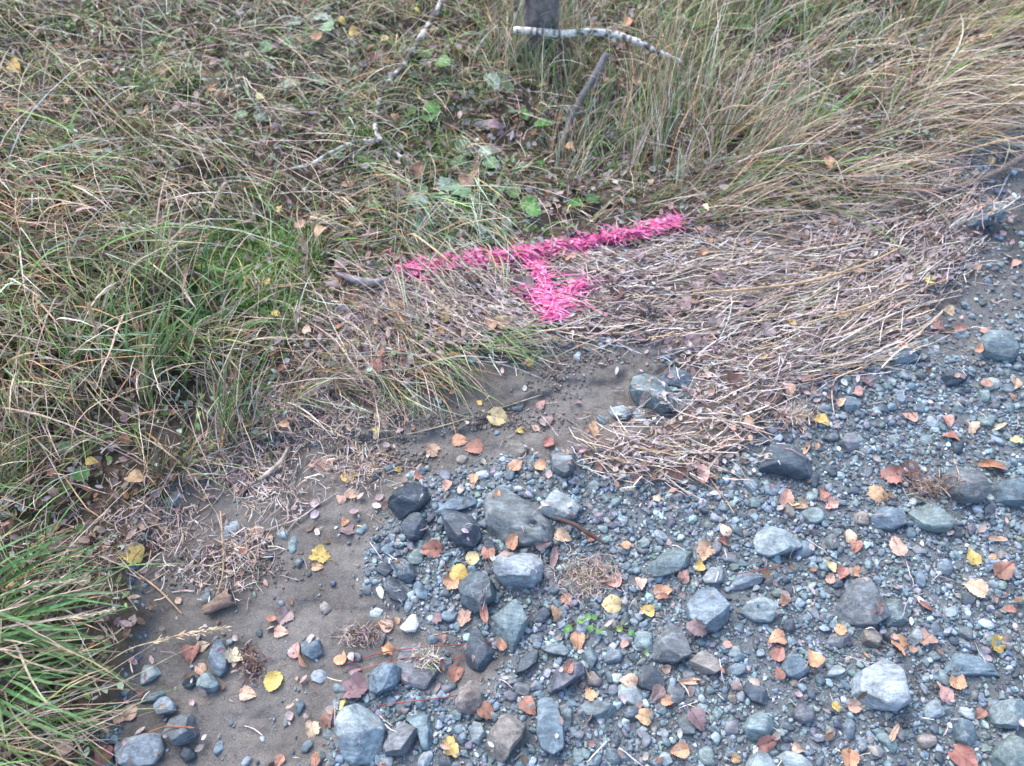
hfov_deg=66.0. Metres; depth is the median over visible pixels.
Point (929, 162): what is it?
seed stalk
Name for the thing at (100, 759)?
fallen leaf
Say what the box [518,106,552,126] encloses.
leafy plant
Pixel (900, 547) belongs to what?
fallen leaf
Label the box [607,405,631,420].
stone
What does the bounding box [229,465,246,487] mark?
fallen leaf
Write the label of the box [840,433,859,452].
stone
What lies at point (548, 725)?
stone
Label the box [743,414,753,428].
fallen leaf
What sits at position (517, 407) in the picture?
pebble
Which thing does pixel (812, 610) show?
pebble
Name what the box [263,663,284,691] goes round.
fallen leaf
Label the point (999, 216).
stone
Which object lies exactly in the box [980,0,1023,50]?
grass tussock
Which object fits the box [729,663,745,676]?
pebble
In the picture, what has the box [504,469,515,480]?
pebble
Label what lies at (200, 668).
fallen leaf
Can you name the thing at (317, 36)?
fallen leaf
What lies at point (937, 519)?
stone
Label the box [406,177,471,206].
leafy plant
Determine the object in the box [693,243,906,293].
reed
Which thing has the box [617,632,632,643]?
pebble
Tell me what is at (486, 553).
fallen leaf
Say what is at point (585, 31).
birch branch
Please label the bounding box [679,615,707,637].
fallen leaf
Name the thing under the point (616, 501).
pebble
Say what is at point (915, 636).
stone
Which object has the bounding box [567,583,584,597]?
pebble
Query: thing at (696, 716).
fallen leaf
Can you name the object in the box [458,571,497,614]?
stone
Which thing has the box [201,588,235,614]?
bark curl
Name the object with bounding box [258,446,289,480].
stick
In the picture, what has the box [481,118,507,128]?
fallen leaf
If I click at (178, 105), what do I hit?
fallen leaf
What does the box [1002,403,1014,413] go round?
pebble
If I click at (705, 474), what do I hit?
fallen leaf
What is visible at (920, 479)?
fallen leaf
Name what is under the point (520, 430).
fallen leaf
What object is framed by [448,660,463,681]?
fallen leaf
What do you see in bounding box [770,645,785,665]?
fallen leaf
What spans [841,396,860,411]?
stone
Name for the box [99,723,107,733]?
fallen leaf
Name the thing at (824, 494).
fallen leaf
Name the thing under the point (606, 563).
pebble
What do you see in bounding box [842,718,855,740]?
pebble
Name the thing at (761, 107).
seed stalk
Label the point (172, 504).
pebble
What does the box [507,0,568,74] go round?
tree
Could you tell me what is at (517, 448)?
stone
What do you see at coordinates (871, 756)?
pebble
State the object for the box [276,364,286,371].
fallen leaf
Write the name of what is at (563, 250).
fallen leaf
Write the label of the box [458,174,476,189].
fallen leaf
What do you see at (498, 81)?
leafy plant
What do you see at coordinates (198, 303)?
grass tussock
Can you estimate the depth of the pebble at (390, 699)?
1.36 m
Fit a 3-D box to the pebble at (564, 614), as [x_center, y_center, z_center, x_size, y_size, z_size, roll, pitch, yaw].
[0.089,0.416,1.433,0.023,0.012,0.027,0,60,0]
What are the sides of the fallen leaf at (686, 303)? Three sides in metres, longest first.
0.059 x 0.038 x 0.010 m
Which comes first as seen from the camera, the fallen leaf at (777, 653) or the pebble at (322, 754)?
the pebble at (322, 754)
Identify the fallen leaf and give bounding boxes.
[0,581,13,591]
[0,676,14,686]
[7,58,21,72]
[47,469,55,476]
[53,738,80,754]
[85,456,98,464]
[93,745,112,765]
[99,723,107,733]
[109,711,128,722]
[118,542,153,563]
[120,703,136,726]
[123,469,143,481]
[142,287,156,302]
[143,543,161,558]
[146,509,159,534]
[153,309,170,323]
[155,65,165,77]
[171,100,183,116]
[181,644,199,663]
[182,468,202,480]
[194,663,206,674]
[196,641,209,651]
[222,639,242,662]
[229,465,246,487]
[234,479,249,495]
[234,685,256,700]
[247,525,268,537]
[255,93,264,99]
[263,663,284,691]
[270,606,293,630]
[274,625,288,637]
[275,752,284,765]
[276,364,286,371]
[279,419,288,426]
[287,642,299,664]
[294,219,305,230]
[296,645,307,667]
[302,325,310,333]
[305,712,320,738]
[306,459,323,470]
[309,30,326,39]
[309,544,337,564]
[310,752,319,765]
[311,561,323,570]
[314,220,326,237]
[320,452,332,471]
[320,710,332,730]
[324,279,338,286]
[327,258,351,267]
[331,523,354,534]
[333,650,346,664]
[336,495,345,503]
[338,16,345,25]
[339,700,344,710]
[340,469,354,488]
[341,517,348,525]
[342,672,368,698]
[345,488,362,498]
[347,664,361,675]
[348,26,361,35]
[353,218,362,225]
[369,51,376,61]
[370,356,381,373]
[373,410,386,425]
[373,426,378,434]
[375,641,394,654]
[378,619,397,632]
[391,114,398,120]
[393,466,401,471]
[393,617,399,623]
[402,359,408,367]
[413,157,424,178]
[414,471,423,478]
[421,539,451,557]
[423,443,440,456]
[431,612,441,623]
[436,633,446,643]
[441,312,448,321]
[442,117,455,134]
[442,475,451,491]
[442,564,459,589]
[443,735,460,765]
[445,433,467,445]
[445,564,467,581]
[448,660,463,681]
[457,609,470,626]
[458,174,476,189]
[462,270,485,281]
[464,439,491,453]
[465,551,478,567]
[469,468,478,484]
[472,158,478,184]
[477,701,493,718]
[479,406,506,425]
[479,580,487,622]
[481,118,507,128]
[481,546,494,565]
[486,317,496,332]
[491,315,518,329]
[492,489,500,497]
[497,638,507,654]
[505,532,517,551]
[506,459,521,474]
[513,276,539,291]
[516,426,523,433]
[517,694,535,715]
[524,357,533,365]
[528,538,552,550]
[534,458,545,469]
[536,400,544,409]
[543,436,558,446]
[544,412,552,425]
[550,545,558,567]
[551,605,561,621]
[553,527,571,541]
[557,248,565,256]
[560,593,571,605]
[563,660,573,672]
[565,141,572,147]
[567,252,576,258]
[570,624,584,650]
[585,530,597,540]
[585,687,597,700]
[588,417,599,438]
[601,594,628,613]
[604,573,628,586]
[609,273,619,283]
[610,280,624,301]
[618,541,634,548]
[619,673,638,687]
[620,639,628,647]
[624,16,632,25]
[629,471,637,481]
[632,73,643,83]
[633,250,643,264]
[635,573,646,590]
[635,708,661,725]
[640,604,654,616]
[652,679,665,700]
[653,494,661,501]
[653,584,671,598]
[655,694,673,705]
[661,665,670,673]
[666,464,699,481]
[670,741,696,758]
[675,296,691,312]
[678,570,689,583]
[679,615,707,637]
[679,677,708,684]
[681,333,706,349]
[683,701,706,731]
[690,275,703,294]
[695,559,705,570]
[696,532,716,560]
[697,458,709,482]
[698,246,708,256]
[700,203,708,210]
[704,225,710,229]
[709,270,730,282]
[709,309,724,328]
[717,535,731,544]
[720,524,731,538]
[723,640,731,647]
[724,361,743,389]
[729,752,740,763]
[731,679,742,690]
[742,295,756,311]
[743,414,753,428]
[745,237,752,243]
[749,735,776,752]
[761,321,777,343]
[768,628,786,644]
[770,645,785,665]
[775,667,785,684]
[779,488,794,512]
[780,590,790,606]
[784,375,795,398]
[792,743,804,752]
[795,496,808,508]
[800,372,810,381]
[803,441,810,453]
[807,648,824,672]
[811,413,828,425]
[820,488,829,500]
[824,156,833,167]
[824,496,846,508]
[825,561,836,571]
[826,573,835,583]
[832,701,839,711]
[834,623,849,635]
[836,398,845,406]
[837,562,849,578]
[841,699,862,712]
[841,738,859,765]
[845,529,857,548]
[850,532,862,553]
[851,566,863,577]
[853,386,863,395]
[855,375,873,385]
[867,483,892,506]
[876,602,884,614]
[879,465,916,484]
[884,631,910,655]
[889,535,907,563]
[889,719,899,740]
[896,338,907,346]
[902,412,923,422]
[902,460,919,490]
[911,470,930,492]
[913,594,931,609]
[914,627,937,647]
[915,326,920,336]
[922,182,933,188]
[925,274,934,282]
[932,320,945,330]
[937,682,954,709]
[941,408,953,428]
[941,431,960,439]
[942,741,977,765]
[944,305,953,315]
[949,668,966,696]
[951,323,968,331]
[962,578,1000,597]
[966,419,979,439]
[966,459,1008,470]
[967,548,981,571]
[973,263,981,269]
[974,342,983,352]
[976,707,987,718]
[980,327,989,332]
[981,378,993,390]
[981,536,1007,540]
[986,423,1006,432]
[987,635,1004,652]
[988,156,995,163]
[989,553,996,559]
[993,561,1014,579]
[1002,605,1016,612]
[1010,435,1023,442]
[1011,376,1022,388]
[1012,259,1021,266]
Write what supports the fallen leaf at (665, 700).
on the gravel
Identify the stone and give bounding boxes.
[114,732,164,765]
[140,664,160,684]
[140,691,165,702]
[153,696,176,714]
[162,713,199,745]
[180,746,196,763]
[182,675,196,689]
[196,672,219,692]
[208,639,228,677]
[301,639,322,659]
[335,704,385,765]
[367,662,401,695]
[374,562,392,576]
[376,586,383,598]
[383,576,407,602]
[383,722,417,755]
[387,482,429,519]
[393,558,415,583]
[396,643,442,689]
[400,614,419,631]
[401,512,425,540]
[406,711,432,750]
[435,495,477,515]
[441,510,481,548]
[455,680,482,714]
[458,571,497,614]
[465,625,494,671]
[470,721,485,744]
[483,487,554,547]
[485,713,525,761]
[489,599,528,652]
[492,552,543,587]
[503,440,528,456]
[514,650,538,673]
[536,696,564,754]
[539,490,579,520]
[541,643,569,655]
[549,451,576,477]
[552,663,584,690]
[559,704,571,726]
[579,699,616,718]
[581,645,597,669]
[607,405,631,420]
[629,374,677,416]
[632,406,646,418]
[637,664,664,692]
[647,547,691,577]
[651,626,691,663]
[658,368,693,387]
[677,716,695,734]
[686,587,730,632]
[688,650,719,674]
[702,567,723,584]
[729,571,764,590]
[739,596,779,622]
[742,711,774,740]
[743,682,768,705]
[745,750,775,765]
[753,526,802,557]
[758,443,812,479]
[777,751,813,765]
[781,653,809,679]
[792,703,814,723]
[822,633,850,648]
[822,697,836,712]
[832,577,891,627]
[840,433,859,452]
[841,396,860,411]
[850,659,910,710]
[860,628,881,648]
[870,506,906,530]
[885,599,907,627]
[886,348,919,364]
[907,504,956,532]
[907,628,922,645]
[939,466,991,503]
[940,368,968,386]
[943,653,999,676]
[949,716,976,745]
[966,204,1005,227]
[975,330,1019,362]
[988,699,1023,728]
[989,735,1023,765]
[991,477,1023,506]
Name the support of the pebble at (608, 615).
on the ground at (342, 598)
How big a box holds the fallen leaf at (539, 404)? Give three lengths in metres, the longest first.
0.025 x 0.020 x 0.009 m
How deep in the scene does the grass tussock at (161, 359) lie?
1.57 m
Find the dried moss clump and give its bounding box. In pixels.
[531,537,632,606]
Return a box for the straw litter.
[0,137,1023,765]
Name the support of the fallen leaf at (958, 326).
on the ground at (342, 598)
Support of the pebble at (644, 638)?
on the gravel
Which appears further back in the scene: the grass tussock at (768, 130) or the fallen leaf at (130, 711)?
the grass tussock at (768, 130)
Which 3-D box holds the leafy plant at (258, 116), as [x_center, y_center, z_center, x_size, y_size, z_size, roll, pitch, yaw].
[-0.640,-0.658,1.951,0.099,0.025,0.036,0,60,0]
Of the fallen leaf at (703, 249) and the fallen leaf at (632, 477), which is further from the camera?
the fallen leaf at (703, 249)
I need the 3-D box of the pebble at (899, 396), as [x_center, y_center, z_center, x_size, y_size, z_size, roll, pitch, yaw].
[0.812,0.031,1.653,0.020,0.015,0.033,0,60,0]
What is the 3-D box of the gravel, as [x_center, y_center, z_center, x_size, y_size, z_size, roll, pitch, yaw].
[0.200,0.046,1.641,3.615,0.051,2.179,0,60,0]
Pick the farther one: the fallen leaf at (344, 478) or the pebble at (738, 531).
the fallen leaf at (344, 478)
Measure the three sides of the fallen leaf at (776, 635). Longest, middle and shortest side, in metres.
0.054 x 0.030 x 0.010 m
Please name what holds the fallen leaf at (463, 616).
on the gravel
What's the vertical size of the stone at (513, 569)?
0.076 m
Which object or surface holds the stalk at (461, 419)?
on the ground at (342, 598)
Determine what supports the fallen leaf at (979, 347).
on the gravel
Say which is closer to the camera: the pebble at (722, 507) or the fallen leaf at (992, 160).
the pebble at (722, 507)
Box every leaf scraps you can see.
[0,0,1023,765]
[114,133,1023,765]
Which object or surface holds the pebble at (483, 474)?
on the ground at (342, 598)
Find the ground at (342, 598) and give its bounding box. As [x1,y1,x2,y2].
[0,0,1023,765]
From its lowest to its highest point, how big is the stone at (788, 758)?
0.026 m
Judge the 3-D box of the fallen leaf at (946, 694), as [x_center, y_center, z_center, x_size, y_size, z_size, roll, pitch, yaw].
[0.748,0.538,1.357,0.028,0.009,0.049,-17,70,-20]
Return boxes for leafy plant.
[58,441,89,494]
[234,109,273,121]
[259,36,294,51]
[280,73,328,89]
[285,12,334,30]
[329,152,375,171]
[346,199,381,213]
[386,71,422,82]
[402,100,440,120]
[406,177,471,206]
[416,47,451,66]
[451,139,499,167]
[466,185,512,237]
[483,73,513,91]
[506,185,540,216]
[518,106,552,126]
[564,614,596,632]
[567,193,600,206]
[587,620,633,635]
[692,9,751,29]
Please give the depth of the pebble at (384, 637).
1.41 m
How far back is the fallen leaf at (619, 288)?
1.76 m
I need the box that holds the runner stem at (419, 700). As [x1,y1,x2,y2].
[377,692,468,705]
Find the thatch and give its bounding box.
[0,0,1023,765]
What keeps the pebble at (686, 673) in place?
on the ground at (342, 598)
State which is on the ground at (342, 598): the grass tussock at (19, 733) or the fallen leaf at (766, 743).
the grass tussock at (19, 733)
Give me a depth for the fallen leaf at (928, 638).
1.40 m
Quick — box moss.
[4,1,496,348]
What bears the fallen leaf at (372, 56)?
on the grass at (164, 246)
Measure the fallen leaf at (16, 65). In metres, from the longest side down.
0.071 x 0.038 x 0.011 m
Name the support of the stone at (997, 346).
on the ground at (342, 598)
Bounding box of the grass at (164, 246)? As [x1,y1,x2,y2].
[0,0,1023,765]
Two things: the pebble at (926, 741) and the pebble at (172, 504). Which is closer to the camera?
the pebble at (926, 741)
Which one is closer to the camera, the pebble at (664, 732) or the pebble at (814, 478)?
the pebble at (664, 732)
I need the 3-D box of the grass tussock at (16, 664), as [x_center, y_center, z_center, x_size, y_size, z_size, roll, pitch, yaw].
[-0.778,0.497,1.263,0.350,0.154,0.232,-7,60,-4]
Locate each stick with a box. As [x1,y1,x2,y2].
[131,569,181,614]
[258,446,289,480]
[489,12,502,69]
[555,51,608,158]
[556,517,605,544]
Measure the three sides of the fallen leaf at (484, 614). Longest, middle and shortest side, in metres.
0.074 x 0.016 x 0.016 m
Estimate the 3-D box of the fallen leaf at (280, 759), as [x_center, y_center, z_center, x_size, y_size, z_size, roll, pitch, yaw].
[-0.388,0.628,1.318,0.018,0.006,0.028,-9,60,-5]
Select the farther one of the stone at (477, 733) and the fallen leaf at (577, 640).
the fallen leaf at (577, 640)
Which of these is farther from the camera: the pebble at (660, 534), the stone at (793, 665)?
the pebble at (660, 534)
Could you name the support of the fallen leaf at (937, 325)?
on the ground at (342, 598)
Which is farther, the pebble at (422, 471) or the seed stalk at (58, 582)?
the pebble at (422, 471)
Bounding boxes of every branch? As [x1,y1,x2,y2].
[513,15,681,63]
[858,153,1023,219]
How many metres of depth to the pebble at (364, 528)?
1.52 m
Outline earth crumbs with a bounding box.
[147,344,649,593]
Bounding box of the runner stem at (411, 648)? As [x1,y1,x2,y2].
[345,642,489,663]
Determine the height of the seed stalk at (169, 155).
0.101 m
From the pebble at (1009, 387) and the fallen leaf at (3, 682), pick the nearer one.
the fallen leaf at (3, 682)
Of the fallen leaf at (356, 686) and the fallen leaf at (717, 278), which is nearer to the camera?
the fallen leaf at (356, 686)
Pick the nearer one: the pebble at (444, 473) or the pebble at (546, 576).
the pebble at (546, 576)
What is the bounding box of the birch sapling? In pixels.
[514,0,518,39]
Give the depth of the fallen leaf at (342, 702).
1.35 m
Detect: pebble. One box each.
[102,758,114,765]
[162,492,179,507]
[200,587,215,602]
[213,741,223,755]
[223,520,240,539]
[276,528,288,538]
[283,716,290,727]
[288,536,297,553]
[295,701,304,716]
[301,739,313,752]
[311,669,326,683]
[317,751,325,765]
[320,601,331,614]
[323,728,331,740]
[333,683,344,692]
[353,653,361,662]
[360,524,367,532]
[363,585,371,594]
[370,543,381,554]
[370,608,382,617]
[371,471,380,480]
[379,757,393,765]
[380,632,386,645]
[381,543,394,555]
[382,464,396,473]
[385,696,396,706]
[404,601,413,612]
[404,695,411,706]
[407,548,424,564]
[413,581,428,599]
[416,468,425,474]
[417,750,433,765]
[427,633,438,644]
[439,469,451,479]
[439,755,453,765]
[440,685,453,693]
[441,610,457,622]
[441,653,452,669]
[442,587,451,598]
[454,723,465,734]
[456,455,468,463]
[466,761,474,765]
[475,470,488,479]
[483,539,498,556]
[503,690,517,701]
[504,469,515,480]
[512,403,523,411]
[514,682,530,695]
[526,472,532,481]
[532,607,551,623]
[543,566,555,581]
[545,477,555,488]
[550,581,560,594]
[558,606,567,619]
[563,524,571,533]
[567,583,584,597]
[572,730,583,738]
[572,747,583,765]
[573,351,580,361]
[575,614,589,633]
[585,671,601,686]
[587,479,599,491]
[587,554,601,568]
[587,601,600,610]
[597,414,608,424]
[597,524,607,533]
[598,562,611,575]
[604,610,618,619]
[604,649,622,663]
[605,746,620,765]
[608,586,621,597]
[608,684,617,695]
[611,497,622,506]
[617,545,629,554]
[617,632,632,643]
[618,682,642,705]
[619,611,629,628]
[621,727,629,738]
[623,706,639,722]
[627,653,637,662]
[634,630,651,651]
[635,546,648,553]
[639,506,649,514]
[640,732,651,749]
[654,530,666,540]
[654,701,663,710]
[658,752,672,765]
[659,728,668,738]
[666,512,674,528]
[666,684,683,704]
[669,493,683,501]
[682,669,696,681]
[696,702,708,713]
[698,746,714,765]
[711,540,721,555]
[718,503,728,511]
[721,552,739,562]
[724,719,738,736]
[728,645,740,657]
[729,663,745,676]
[734,527,742,535]
[743,478,757,492]
[749,497,760,508]
[764,484,779,496]
[777,718,795,730]
[782,583,792,595]
[782,618,795,633]
[783,503,794,518]
[794,540,814,558]
[801,507,824,524]
[805,470,818,488]
[805,605,820,620]
[806,491,817,501]
[814,420,825,428]
[817,403,830,413]
[818,563,829,571]
[823,432,839,442]
[823,465,837,476]
[824,534,839,549]
[825,727,835,739]
[826,381,837,395]
[826,665,845,677]
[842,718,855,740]
[847,486,859,495]
[848,387,858,397]
[851,377,861,386]
[854,511,869,525]
[863,467,872,476]
[867,745,883,759]
[872,445,882,453]
[875,361,889,370]
[875,401,888,413]
[876,728,897,753]
[882,632,899,643]
[887,434,900,442]
[894,391,905,404]
[896,727,905,741]
[897,663,906,676]
[904,526,916,537]
[911,545,927,554]
[913,401,925,413]
[914,370,925,379]
[914,569,924,587]
[916,734,936,748]
[919,434,932,445]
[923,699,941,719]
[926,415,937,427]
[927,650,942,660]
[928,621,940,635]
[932,334,947,343]
[933,750,944,765]
[936,560,953,576]
[936,669,949,685]
[944,606,958,616]
[950,527,962,539]
[951,328,968,337]
[951,438,964,454]
[953,402,963,413]
[957,626,973,639]
[958,592,973,605]
[958,706,975,719]
[966,522,975,535]
[970,690,979,701]
[976,416,994,427]
[978,389,989,402]
[978,618,994,630]
[983,503,995,516]
[986,636,1002,647]
[989,377,1000,389]
[990,434,1003,446]
[991,399,999,408]
[1001,632,1011,642]
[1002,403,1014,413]
[1003,369,1010,378]
[1003,383,1016,392]
[1017,523,1023,534]
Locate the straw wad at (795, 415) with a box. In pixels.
[768,392,823,438]
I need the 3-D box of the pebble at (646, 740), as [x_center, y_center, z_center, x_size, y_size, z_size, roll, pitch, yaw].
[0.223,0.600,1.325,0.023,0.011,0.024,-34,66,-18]
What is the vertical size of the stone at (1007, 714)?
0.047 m
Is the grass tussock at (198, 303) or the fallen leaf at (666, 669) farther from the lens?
the grass tussock at (198, 303)
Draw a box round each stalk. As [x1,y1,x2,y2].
[0,51,175,171]
[0,576,88,595]
[12,607,115,628]
[13,19,180,163]
[86,302,102,446]
[97,625,230,668]
[185,182,225,306]
[215,511,223,596]
[377,394,542,440]
[392,181,400,264]
[702,104,763,121]
[747,8,877,60]
[780,42,928,69]
[792,57,1016,104]
[829,295,961,348]
[830,147,946,168]
[894,26,897,82]
[926,33,993,69]
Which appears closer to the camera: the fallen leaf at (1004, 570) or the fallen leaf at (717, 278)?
the fallen leaf at (1004, 570)
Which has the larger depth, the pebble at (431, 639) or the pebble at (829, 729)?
the pebble at (431, 639)
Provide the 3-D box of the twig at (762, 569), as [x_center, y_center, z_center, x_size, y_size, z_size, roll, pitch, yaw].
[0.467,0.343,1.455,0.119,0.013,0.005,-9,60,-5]
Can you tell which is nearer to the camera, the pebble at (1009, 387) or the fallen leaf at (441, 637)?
the fallen leaf at (441, 637)
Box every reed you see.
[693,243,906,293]
[802,288,909,324]
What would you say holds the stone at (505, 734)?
on the ground at (342, 598)
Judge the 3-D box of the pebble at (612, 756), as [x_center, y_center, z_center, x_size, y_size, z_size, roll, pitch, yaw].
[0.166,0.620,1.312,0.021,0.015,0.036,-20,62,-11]
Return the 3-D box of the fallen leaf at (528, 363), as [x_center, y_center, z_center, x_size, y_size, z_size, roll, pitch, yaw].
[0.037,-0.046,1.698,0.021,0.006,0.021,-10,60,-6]
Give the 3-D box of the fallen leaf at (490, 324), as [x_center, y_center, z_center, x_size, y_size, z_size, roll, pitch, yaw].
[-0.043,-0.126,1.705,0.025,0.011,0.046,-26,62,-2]
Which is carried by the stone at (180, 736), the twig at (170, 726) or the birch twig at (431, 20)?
the twig at (170, 726)
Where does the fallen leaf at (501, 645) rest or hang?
on the ground at (342, 598)
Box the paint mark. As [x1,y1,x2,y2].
[392,204,690,325]
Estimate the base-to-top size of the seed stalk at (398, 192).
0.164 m
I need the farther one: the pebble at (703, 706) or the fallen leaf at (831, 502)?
the fallen leaf at (831, 502)
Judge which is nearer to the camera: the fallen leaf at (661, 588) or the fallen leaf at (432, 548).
the fallen leaf at (661, 588)
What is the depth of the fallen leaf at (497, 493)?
1.51 m
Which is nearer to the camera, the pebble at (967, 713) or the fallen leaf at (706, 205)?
the pebble at (967, 713)
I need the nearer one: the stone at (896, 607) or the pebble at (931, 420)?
the stone at (896, 607)
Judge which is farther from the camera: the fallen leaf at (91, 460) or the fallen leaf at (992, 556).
the fallen leaf at (91, 460)
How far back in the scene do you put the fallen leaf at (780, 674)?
1.37 m
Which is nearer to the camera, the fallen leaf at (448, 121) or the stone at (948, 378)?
the stone at (948, 378)
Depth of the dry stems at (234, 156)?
1.88 m
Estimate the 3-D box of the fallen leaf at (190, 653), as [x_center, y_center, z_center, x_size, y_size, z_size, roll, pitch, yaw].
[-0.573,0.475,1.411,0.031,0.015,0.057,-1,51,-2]
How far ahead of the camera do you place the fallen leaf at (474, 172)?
1.89 m
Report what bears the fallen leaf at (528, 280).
on the paint mark
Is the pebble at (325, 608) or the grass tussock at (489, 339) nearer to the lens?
the pebble at (325, 608)
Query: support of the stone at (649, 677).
on the ground at (342, 598)
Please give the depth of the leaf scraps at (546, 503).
1.67 m
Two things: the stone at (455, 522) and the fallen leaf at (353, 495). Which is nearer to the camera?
the stone at (455, 522)
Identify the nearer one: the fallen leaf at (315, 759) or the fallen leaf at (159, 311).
the fallen leaf at (315, 759)
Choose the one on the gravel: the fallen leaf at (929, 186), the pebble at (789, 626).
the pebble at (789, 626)
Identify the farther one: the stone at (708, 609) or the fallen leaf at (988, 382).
the fallen leaf at (988, 382)
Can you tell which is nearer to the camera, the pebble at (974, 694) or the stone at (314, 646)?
the pebble at (974, 694)
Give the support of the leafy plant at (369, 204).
on the ground at (342, 598)
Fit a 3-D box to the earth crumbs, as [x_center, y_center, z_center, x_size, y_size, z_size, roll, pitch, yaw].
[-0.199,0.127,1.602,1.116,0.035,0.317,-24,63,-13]
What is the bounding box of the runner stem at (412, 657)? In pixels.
[357,655,465,671]
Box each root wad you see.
[230,641,272,685]
[899,461,977,513]
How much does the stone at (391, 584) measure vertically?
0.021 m
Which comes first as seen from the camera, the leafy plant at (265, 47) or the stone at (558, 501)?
the stone at (558, 501)
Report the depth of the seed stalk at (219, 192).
1.64 m
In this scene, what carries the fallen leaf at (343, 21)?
on the ground at (342, 598)
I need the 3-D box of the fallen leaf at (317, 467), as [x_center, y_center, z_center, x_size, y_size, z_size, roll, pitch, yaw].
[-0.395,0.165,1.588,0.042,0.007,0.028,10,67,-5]
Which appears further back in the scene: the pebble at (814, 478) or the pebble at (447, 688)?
the pebble at (814, 478)
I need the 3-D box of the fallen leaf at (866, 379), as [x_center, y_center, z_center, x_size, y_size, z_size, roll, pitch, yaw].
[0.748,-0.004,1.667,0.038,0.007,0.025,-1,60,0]
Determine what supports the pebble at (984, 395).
on the ground at (342, 598)
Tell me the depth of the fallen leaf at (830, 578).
1.46 m
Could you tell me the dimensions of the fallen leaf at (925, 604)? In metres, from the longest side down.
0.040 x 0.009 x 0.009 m
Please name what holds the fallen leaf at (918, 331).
on the ground at (342, 598)
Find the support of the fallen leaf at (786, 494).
on the gravel
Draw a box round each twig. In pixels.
[148,725,194,733]
[254,493,336,538]
[281,0,443,171]
[408,66,465,89]
[734,565,789,574]
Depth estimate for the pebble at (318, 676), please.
1.38 m
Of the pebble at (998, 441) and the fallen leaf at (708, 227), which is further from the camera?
the fallen leaf at (708, 227)
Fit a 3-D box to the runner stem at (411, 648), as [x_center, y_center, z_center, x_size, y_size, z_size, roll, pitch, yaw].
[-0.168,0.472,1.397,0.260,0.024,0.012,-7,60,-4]
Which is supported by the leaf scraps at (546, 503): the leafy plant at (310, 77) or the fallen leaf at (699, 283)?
the fallen leaf at (699, 283)
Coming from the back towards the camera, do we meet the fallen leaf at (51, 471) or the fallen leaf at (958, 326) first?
the fallen leaf at (958, 326)
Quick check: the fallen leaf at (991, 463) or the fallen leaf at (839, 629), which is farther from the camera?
the fallen leaf at (991, 463)
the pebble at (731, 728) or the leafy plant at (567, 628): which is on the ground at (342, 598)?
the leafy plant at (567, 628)
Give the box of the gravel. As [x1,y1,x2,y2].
[92,109,1023,765]
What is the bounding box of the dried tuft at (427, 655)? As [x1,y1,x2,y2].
[405,643,445,674]
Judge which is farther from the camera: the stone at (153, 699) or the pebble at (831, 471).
the pebble at (831, 471)
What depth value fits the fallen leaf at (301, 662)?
1.39 m
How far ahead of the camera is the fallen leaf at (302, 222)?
1.80 m
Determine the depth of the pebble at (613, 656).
1.39 m
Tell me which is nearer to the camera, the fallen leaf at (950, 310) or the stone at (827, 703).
the stone at (827, 703)
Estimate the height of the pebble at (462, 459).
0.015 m
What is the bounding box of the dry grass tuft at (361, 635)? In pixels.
[324,619,387,648]
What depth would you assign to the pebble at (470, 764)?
1.30 m
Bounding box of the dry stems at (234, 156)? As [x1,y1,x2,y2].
[0,0,1023,496]
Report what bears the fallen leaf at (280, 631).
on the ground at (342, 598)
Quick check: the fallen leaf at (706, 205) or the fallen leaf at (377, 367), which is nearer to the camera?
the fallen leaf at (377, 367)
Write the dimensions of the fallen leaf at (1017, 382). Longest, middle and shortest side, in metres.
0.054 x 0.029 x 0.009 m
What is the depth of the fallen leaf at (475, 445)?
1.61 m
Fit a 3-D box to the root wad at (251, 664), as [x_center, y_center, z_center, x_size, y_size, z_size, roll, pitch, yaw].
[-0.461,0.496,1.390,0.064,0.020,0.074,14,61,8]
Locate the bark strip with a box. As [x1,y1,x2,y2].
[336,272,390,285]
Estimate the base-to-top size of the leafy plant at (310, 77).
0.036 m
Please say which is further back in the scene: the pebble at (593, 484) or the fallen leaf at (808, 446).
the fallen leaf at (808, 446)
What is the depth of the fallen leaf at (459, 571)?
1.46 m
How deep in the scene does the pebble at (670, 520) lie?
1.51 m
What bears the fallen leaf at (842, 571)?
on the gravel
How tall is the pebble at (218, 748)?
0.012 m
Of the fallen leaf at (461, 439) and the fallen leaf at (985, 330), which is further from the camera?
the fallen leaf at (985, 330)
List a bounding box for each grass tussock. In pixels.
[0,484,151,714]
[0,604,140,762]
[0,636,198,765]
[0,670,157,765]
[54,253,176,378]
[77,262,220,418]
[163,227,274,340]
[197,320,278,464]
[352,356,447,434]
[387,190,481,253]
[415,334,501,416]
[462,304,562,390]
[476,315,579,371]
[642,9,730,145]
[689,141,863,265]
[734,28,853,189]
[814,128,1021,224]
[925,63,1023,151]
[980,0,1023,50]
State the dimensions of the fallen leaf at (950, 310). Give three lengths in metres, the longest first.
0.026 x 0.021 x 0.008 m
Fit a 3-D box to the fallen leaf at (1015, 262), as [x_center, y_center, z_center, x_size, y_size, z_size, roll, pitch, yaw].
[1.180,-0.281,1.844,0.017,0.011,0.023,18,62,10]
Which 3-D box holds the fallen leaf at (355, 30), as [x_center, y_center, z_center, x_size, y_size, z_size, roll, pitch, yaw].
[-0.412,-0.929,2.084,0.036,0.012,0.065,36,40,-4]
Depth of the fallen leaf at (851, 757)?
1.31 m
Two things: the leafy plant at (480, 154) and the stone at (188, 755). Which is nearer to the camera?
the stone at (188, 755)
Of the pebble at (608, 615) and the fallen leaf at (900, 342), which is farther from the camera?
the fallen leaf at (900, 342)
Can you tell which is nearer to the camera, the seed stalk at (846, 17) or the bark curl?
the bark curl
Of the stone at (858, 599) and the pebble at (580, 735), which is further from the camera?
the stone at (858, 599)

